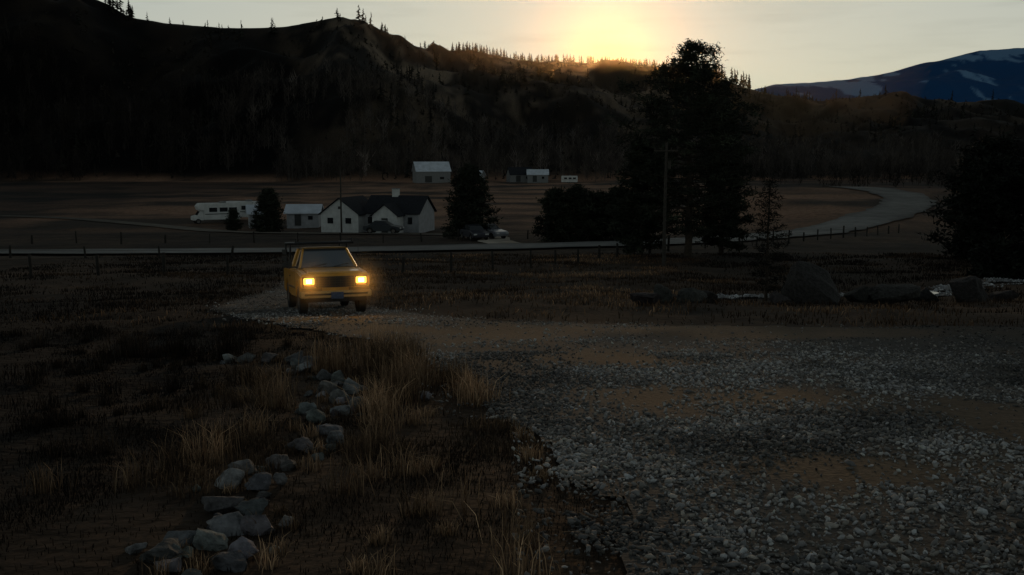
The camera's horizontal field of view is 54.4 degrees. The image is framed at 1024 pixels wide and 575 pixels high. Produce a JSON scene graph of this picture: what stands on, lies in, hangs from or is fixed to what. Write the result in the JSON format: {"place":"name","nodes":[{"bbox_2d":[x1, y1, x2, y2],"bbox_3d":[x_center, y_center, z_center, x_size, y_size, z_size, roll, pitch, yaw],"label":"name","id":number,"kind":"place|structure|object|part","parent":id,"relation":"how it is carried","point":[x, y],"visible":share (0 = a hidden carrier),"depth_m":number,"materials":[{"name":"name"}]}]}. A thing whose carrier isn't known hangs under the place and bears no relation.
{"place":"outdoors","nodes":[
{"label":"outdoors","id":0,"kind":"place"},
{"bbox_2d":[0,291,606,574],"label":"dry grass","id":1,"kind":"structure","parent":0,"point":[397,364],"depth_m":8.63,"materials":[{"name":"brown plant"}]},
{"bbox_2d":[0,187,936,253],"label":"country road","id":2,"kind":"structure","parent":0,"point":[895,204],"depth_m":107.68,"materials":[{"name":"grey asphalt"}]},
{"bbox_2d":[0,0,1023,574],"bbox_3d":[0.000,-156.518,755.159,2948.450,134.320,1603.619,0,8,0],"label":"ground","id":3,"kind":"structure","parent":0,"point":[120,190],"depth_m":95.60,"materials":[{"name":"brown soil"}]},
{"bbox_2d":[0,245,233,257],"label":"wire fence","id":4,"kind":"object","parent":3,"relation":"on","point":[158,250],"visible":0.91,"depth_m":70.43,"materials":[{"name":"brown wood"}]},
{"bbox_2d":[191,201,239,223],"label":"motorhome","id":5,"kind":"object","parent":3,"relation":"on","point":[213,211],"visible":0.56,"depth_m":140.36,"materials":[{"name":"white metal"}]},
{"bbox_2d":[209,208,216,211],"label":"window","id":6,"kind":"structure","parent":5,"relation":"in","point":[210,209],"depth_m":140.17,"materials":[{"name":"black glass"}]},
{"bbox_2d":[220,207,227,211],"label":"window","id":7,"kind":"structure","parent":5,"relation":"in","point":[223,209],"depth_m":140.89,"materials":[{"name":"black glass"}]},
{"bbox_2d":[223,209,244,230],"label":"spruce tree","id":8,"kind":"object","parent":3,"relation":"on","point":[231,216],"visible":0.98,"depth_m":125.56,"materials":[{"name":"green plant"}]},
{"bbox_2d":[222,200,257,219],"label":"motorhome","id":9,"kind":"object","parent":3,"relation":"on","point":[243,204],"visible":0.06,"depth_m":147.70,"materials":[{"name":"white"}]},
{"bbox_2d":[124,350,367,574],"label":"stone border","id":10,"kind":"object","parent":3,"relation":"on","point":[217,532],"visible":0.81,"depth_m":6.05,"materials":[{"name":"grey stone"}]},
{"bbox_2d":[245,204,264,227],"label":"white shed","id":11,"kind":"structure","parent":3,"relation":"on","point":[249,209],"depth_m":131.39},
{"bbox_2d":[0,215,518,242],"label":"farm lane","id":12,"kind":"structure","parent":3,"relation":"on","point":[498,239],"depth_m":126.53,"materials":[{"name":"grey gravel"}]},
{"bbox_2d":[363,220,403,232],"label":"parked car","id":13,"kind":"object","parent":12,"relation":"on","point":[379,225],"visible":1,"depth_m":115.37,"materials":[{"name":"grey paint"}]},
{"bbox_2d":[460,224,488,240],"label":"parked car","id":14,"kind":"object","parent":12,"relation":"on","point":[471,231],"visible":0.99,"depth_m":99.13,"materials":[{"name":"grey paint"}]},
{"bbox_2d":[479,223,508,238],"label":"parked car","id":15,"kind":"object","parent":12,"relation":"on","point":[497,231],"visible":0.48,"depth_m":101.30,"materials":[{"name":"grey paint"}]},
{"bbox_2d":[247,186,286,231],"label":"spruce tree","id":16,"kind":"object","parent":3,"relation":"on","point":[268,204],"visible":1,"depth_m":119.95,"materials":[{"name":"green plant"}]},
{"bbox_2d":[283,204,323,227],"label":"white outbuilding","id":17,"kind":"structure","parent":3,"relation":"on","point":[303,216],"depth_m":133.22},
{"bbox_2d":[294,214,300,225],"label":"door","id":18,"kind":"structure","parent":17,"relation":"in","point":[297,217],"depth_m":133.05,"materials":[{"name":"grey wood"}]},
{"bbox_2d":[340,167,342,232],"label":"utility pole","id":19,"kind":"object","parent":3,"relation":"on","point":[340,204],"visible":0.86,"depth_m":118.67,"materials":[{"name":"brown wood"}]},
{"bbox_2d":[318,195,367,232],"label":"wing","id":20,"kind":"structure","parent":3,"relation":"on","point":[353,206],"depth_m":120.57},
{"bbox_2d":[327,218,332,222],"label":"window","id":21,"kind":"structure","parent":20,"relation":"in","point":[329,220],"depth_m":120.69,"materials":[{"name":"black glass"}]},
{"bbox_2d":[345,218,350,223],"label":"window","id":22,"kind":"structure","parent":20,"relation":"in","point":[347,220],"depth_m":120.13,"materials":[{"name":"black glass"}]},
{"bbox_2d":[4,226,697,243],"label":"wire fence","id":23,"kind":"object","parent":3,"relation":"on","point":[209,239],"visible":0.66,"depth_m":92.89,"materials":[{"name":"brown wood"}]},
{"bbox_2d":[369,202,404,232],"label":"porch wing","id":24,"kind":"structure","parent":3,"relation":"on","point":[393,213],"depth_m":118.75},
{"bbox_2d":[363,195,436,232],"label":"wing","id":25,"kind":"structure","parent":3,"relation":"on","point":[420,210],"depth_m":121.94,"materials":[{"name":"black"}]},
{"bbox_2d":[392,189,399,196],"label":"chimney","id":26,"kind":"object","parent":25,"relation":"on","point":[395,192],"visible":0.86,"depth_m":123.16,"materials":[{"name":"white"}]},
{"bbox_2d":[420,391,431,400],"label":"white rock","id":27,"kind":"object","parent":3,"relation":"on","point":[428,394],"visible":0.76,"depth_m":10.62,"materials":[{"name":"grey stone"}]},
{"bbox_2d":[412,162,450,182],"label":"barn","id":28,"kind":"structure","parent":3,"relation":"on","point":[431,172],"depth_m":378.56,"materials":[{"name":"grey"}]},
{"bbox_2d":[425,176,431,181],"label":"door","id":29,"kind":"structure","parent":28,"relation":"in","point":[427,178],"depth_m":377.45,"materials":[{"name":"grey"}]},
{"bbox_2d":[0,224,899,277],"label":"wire fence","id":30,"kind":"object","parent":3,"relation":"on","point":[97,268],"visible":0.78,"depth_m":55.36,"materials":[{"name":"brown wood"}]},
{"bbox_2d":[439,162,502,238],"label":"spruce tree","id":31,"kind":"object","parent":3,"relation":"on","point":[474,198],"visible":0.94,"depth_m":103.11,"materials":[{"name":"green plant"}]},
{"bbox_2d":[479,170,485,178],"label":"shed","id":32,"kind":"structure","parent":3,"relation":"on","point":[483,174],"depth_m":377.36,"materials":[{"name":"grey"}]},
{"bbox_2d":[0,11,974,181],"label":"distant bare woods","id":33,"kind":"object","parent":3,"relation":"on","point":[888,160],"visible":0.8,"depth_m":449.62,"materials":[{"name":"plant"}]},
{"bbox_2d":[0,252,1023,328],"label":"dry grass","id":34,"kind":"structure","parent":3,"relation":"on","point":[719,281],"depth_m":45.99,"materials":[{"name":"brown plant"}]},
{"bbox_2d":[0,3,1023,179],"bbox_3d":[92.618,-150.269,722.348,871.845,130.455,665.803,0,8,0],"label":"hillside scrub","id":35,"kind":"object","parent":3,"relation":"on","point":[555,83],"visible":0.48,"depth_m":565.74,"materials":[{"name":"green plant"}]},
{"bbox_2d":[11,0,1019,178],"bbox_3d":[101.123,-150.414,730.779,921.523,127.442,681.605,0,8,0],"label":"distant pine forest","id":36,"kind":"object","parent":3,"relation":"on","point":[130,13],"visible":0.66,"depth_m":614.68,"materials":[{"name":"green plant"}]},
{"bbox_2d":[505,167,531,181],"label":"farmhouse","id":37,"kind":"object","parent":3,"relation":"on","point":[515,174],"visible":0.74,"depth_m":389.22,"materials":[{"name":"grey"}]},
{"bbox_2d":[516,176,520,181],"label":"door","id":38,"kind":"structure","parent":37,"relation":"in","point":[518,178],"depth_m":388.53,"materials":[{"name":"grey wood"}]},
{"bbox_2d":[526,169,548,182],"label":"farm shed","id":39,"kind":"structure","parent":3,"relation":"on","point":[537,175],"depth_m":384.89,"materials":[{"name":"grey"}]},
{"bbox_2d":[529,185,575,241],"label":"juniper tree","id":40,"kind":"object","parent":3,"relation":"on","point":[552,203],"visible":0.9,"depth_m":96.18,"materials":[{"name":"green plant"}]},
{"bbox_2d":[561,175,577,182],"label":"camping trailer","id":41,"kind":"object","parent":3,"relation":"on","point":[569,179],"visible":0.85,"depth_m":371.82,"materials":[{"name":"white metal"}]},
{"bbox_2d":[549,183,603,241],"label":"juniper tree","id":42,"kind":"object","parent":3,"relation":"on","point":[577,201],"visible":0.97,"depth_m":95.82,"materials":[{"name":"green plant"}]},
{"bbox_2d":[574,187,613,240],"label":"juniper tree","id":43,"kind":"object","parent":3,"relation":"on","point":[599,200],"visible":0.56,"depth_m":97.03,"materials":[{"name":"green plant"}]},
{"bbox_2d":[598,184,631,240],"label":"juniper tree","id":44,"kind":"object","parent":3,"relation":"on","point":[614,195],"visible":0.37,"depth_m":96.72,"materials":[{"name":"green plant"}]},
{"bbox_2d":[603,137,671,254],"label":"pine tree","id":45,"kind":"object","parent":3,"relation":"on","point":[642,234],"visible":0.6,"depth_m":72.28,"materials":[{"name":"green plant"}]},
{"bbox_2d":[629,292,659,304],"bbox_3d":[3.720,0.371,28.012,0.763,0.474,0.700,4,8,26],"label":"boulder","id":46,"kind":"object","parent":3,"relation":"on","point":[644,297],"visible":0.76,"depth_m":27.80,"materials":[{"name":"grey stone"}]},
{"bbox_2d":[653,284,672,302],"bbox_3d":[4.318,0.210,28.520,0.574,0.630,0.516,0,8,0],"label":"boulder","id":47,"kind":"object","parent":3,"relation":"on","point":[664,293],"visible":0.76,"depth_m":28.33,"materials":[{"name":"grey stone"}]},
{"bbox_2d":[654,143,678,266],"bbox_3d":[9.500,-5.014,61.855,1.500,7.900,0.280,0,8,0],"label":"utility pole","id":48,"kind":"object","parent":3,"relation":"on","point":[667,163],"visible":0.96,"depth_m":61.76,"materials":[{"name":"brown wood"}]},
{"bbox_2d":[601,38,765,256],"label":"ponderosa pine","id":49,"kind":"object","parent":3,"relation":"on","point":[702,102],"visible":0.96,"depth_m":68.13,"materials":[{"name":"green plant"}]},
{"bbox_2d":[676,288,707,302],"bbox_3d":[5.035,0.308,28.267,0.780,0.649,0.849,-6,10,-39],"label":"boulder","id":50,"kind":"object","parent":3,"relation":"on","point":[691,294],"visible":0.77,"depth_m":27.97,"materials":[{"name":"grey stone"}]},
{"bbox_2d":[702,290,717,302],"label":"boulder","id":51,"kind":"object","parent":3,"relation":"on","point":[711,295],"visible":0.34,"depth_m":28.41,"materials":[{"name":"grey stone"}]},
{"bbox_2d":[692,104,757,253],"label":"pine tree","id":52,"kind":"object","parent":3,"relation":"on","point":[720,242],"visible":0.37,"depth_m":72.96,"materials":[{"name":"green plant"}]},
{"bbox_2d":[736,170,792,300],"bbox_3d":[7.964,-1.563,31.095,1.832,4.172,1.607,5,9,35],"label":"pine sapling","id":53,"kind":"object","parent":3,"relation":"on","point":[766,282],"visible":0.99,"depth_m":30.97,"materials":[{"name":"green plant"}]},
{"bbox_2d":[769,291,791,304],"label":"boulder","id":54,"kind":"object","parent":3,"relation":"on","point":[775,296],"visible":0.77,"depth_m":29.37,"materials":[{"name":"grey stone"}]},
{"bbox_2d":[780,261,840,304],"bbox_3d":[8.982,-0.033,29.874,1.505,1.521,1.654,0,8,0],"label":"boulder","id":55,"kind":"object","parent":3,"relation":"on","point":[808,281],"visible":0.77,"depth_m":29.58,"materials":[{"name":"grey stone"}]},
{"bbox_2d":[739,161,966,187],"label":"distant bare woods","id":56,"kind":"object","parent":3,"relation":"on","point":[896,178],"visible":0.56,"depth_m":312.78,"materials":[{"name":"brown plant"}]},
{"bbox_2d":[844,286,868,302],"bbox_3d":[10.595,0.263,30.658,0.729,0.684,0.700,3,8,23],"label":"boulder","id":57,"kind":"object","parent":3,"relation":"on","point":[859,294],"visible":0.84,"depth_m":30.40,"materials":[{"name":"grey stone"}]},
{"bbox_2d":[717,277,1023,298],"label":"gravel bank","id":58,"kind":"structure","parent":3,"relation":"on","point":[941,294],"depth_m":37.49,"materials":[{"name":"stone"}]},
{"bbox_2d":[867,284,920,304],"bbox_3d":[11.819,0.289,31.070,1.718,0.820,1.366,0,8,0],"label":"boulder","id":59,"kind":"object","parent":3,"relation":"on","point":[885,293],"visible":0.73,"depth_m":30.62,"materials":[{"name":"grey stone"}]},
{"bbox_2d":[915,286,939,301],"bbox_3d":[13.805,0.281,33.308,0.998,0.651,0.518,0,8,0],"label":"boulder","id":60,"kind":"object","parent":3,"relation":"on","point":[926,294],"visible":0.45,"depth_m":33.11,"materials":[{"name":"grey stone"}]},
{"bbox_2d":[949,275,988,301],"bbox_3d":[15.080,0.151,32.817,1.249,1.079,0.908,4,9,29],"label":"boulder","id":61,"kind":"object","parent":3,"relation":"on","point":[963,289],"visible":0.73,"depth_m":32.51,"materials":[{"name":"grey stone"}]},
{"bbox_2d":[918,131,1023,258],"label":"pine tree","id":62,"kind":"object","parent":3,"relation":"on","point":[1001,144],"visible":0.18,"depth_m":67.31,"materials":[{"name":"green plant"}]},
{"bbox_2d":[930,152,1023,261],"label":"pine tree","id":63,"kind":"object","parent":3,"relation":"on","point":[980,210],"visible":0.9,"depth_m":62.92,"materials":[{"name":"green plant"}]},
{"bbox_2d":[988,290,1018,300],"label":"boulder","id":64,"kind":"object","parent":3,"relation":"on","point":[1005,295],"visible":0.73,"depth_m":33.12,"materials":[{"name":"grey stone"}]},
{"bbox_2d":[99,0,1023,89],"label":"sky","id":65,"kind":"structure","parent":0,"point":[773,42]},
{"bbox_2d":[194,254,1023,574],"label":"gravel road","id":66,"kind":"structure","parent":0,"point":[1010,418],"depth_m":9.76,"materials":[{"name":"grey gravel"}]},
{"bbox_2d":[282,237,371,313],"bbox_3d":[-4.897,-0.318,26.120,2.878,1.950,5.990,-2,3,-17],"label":"pickup truck","id":67,"kind":"object","parent":66,"relation":"on","point":[324,274],"visible":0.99,"depth_m":24.90,"materials":[{"name":"yellow paint"}]},
{"bbox_3d":[-4.772,-0.143,25.742,1.672,0.720,3.080,-2,3,-17],"label":"front body and doors","id":68,"kind":"part","parent":67,"relation":"part of","materials":[{"name":"yellow paint"}]},
{"bbox_2d":[756,48,1023,103],"bbox_3d":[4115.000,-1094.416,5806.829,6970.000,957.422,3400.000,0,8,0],"label":"mountains","id":69,"kind":"structure","parent":0,"point":[976,76],"depth_m":5990.10,"materials":[{"name":"blue stone"}]}
]}

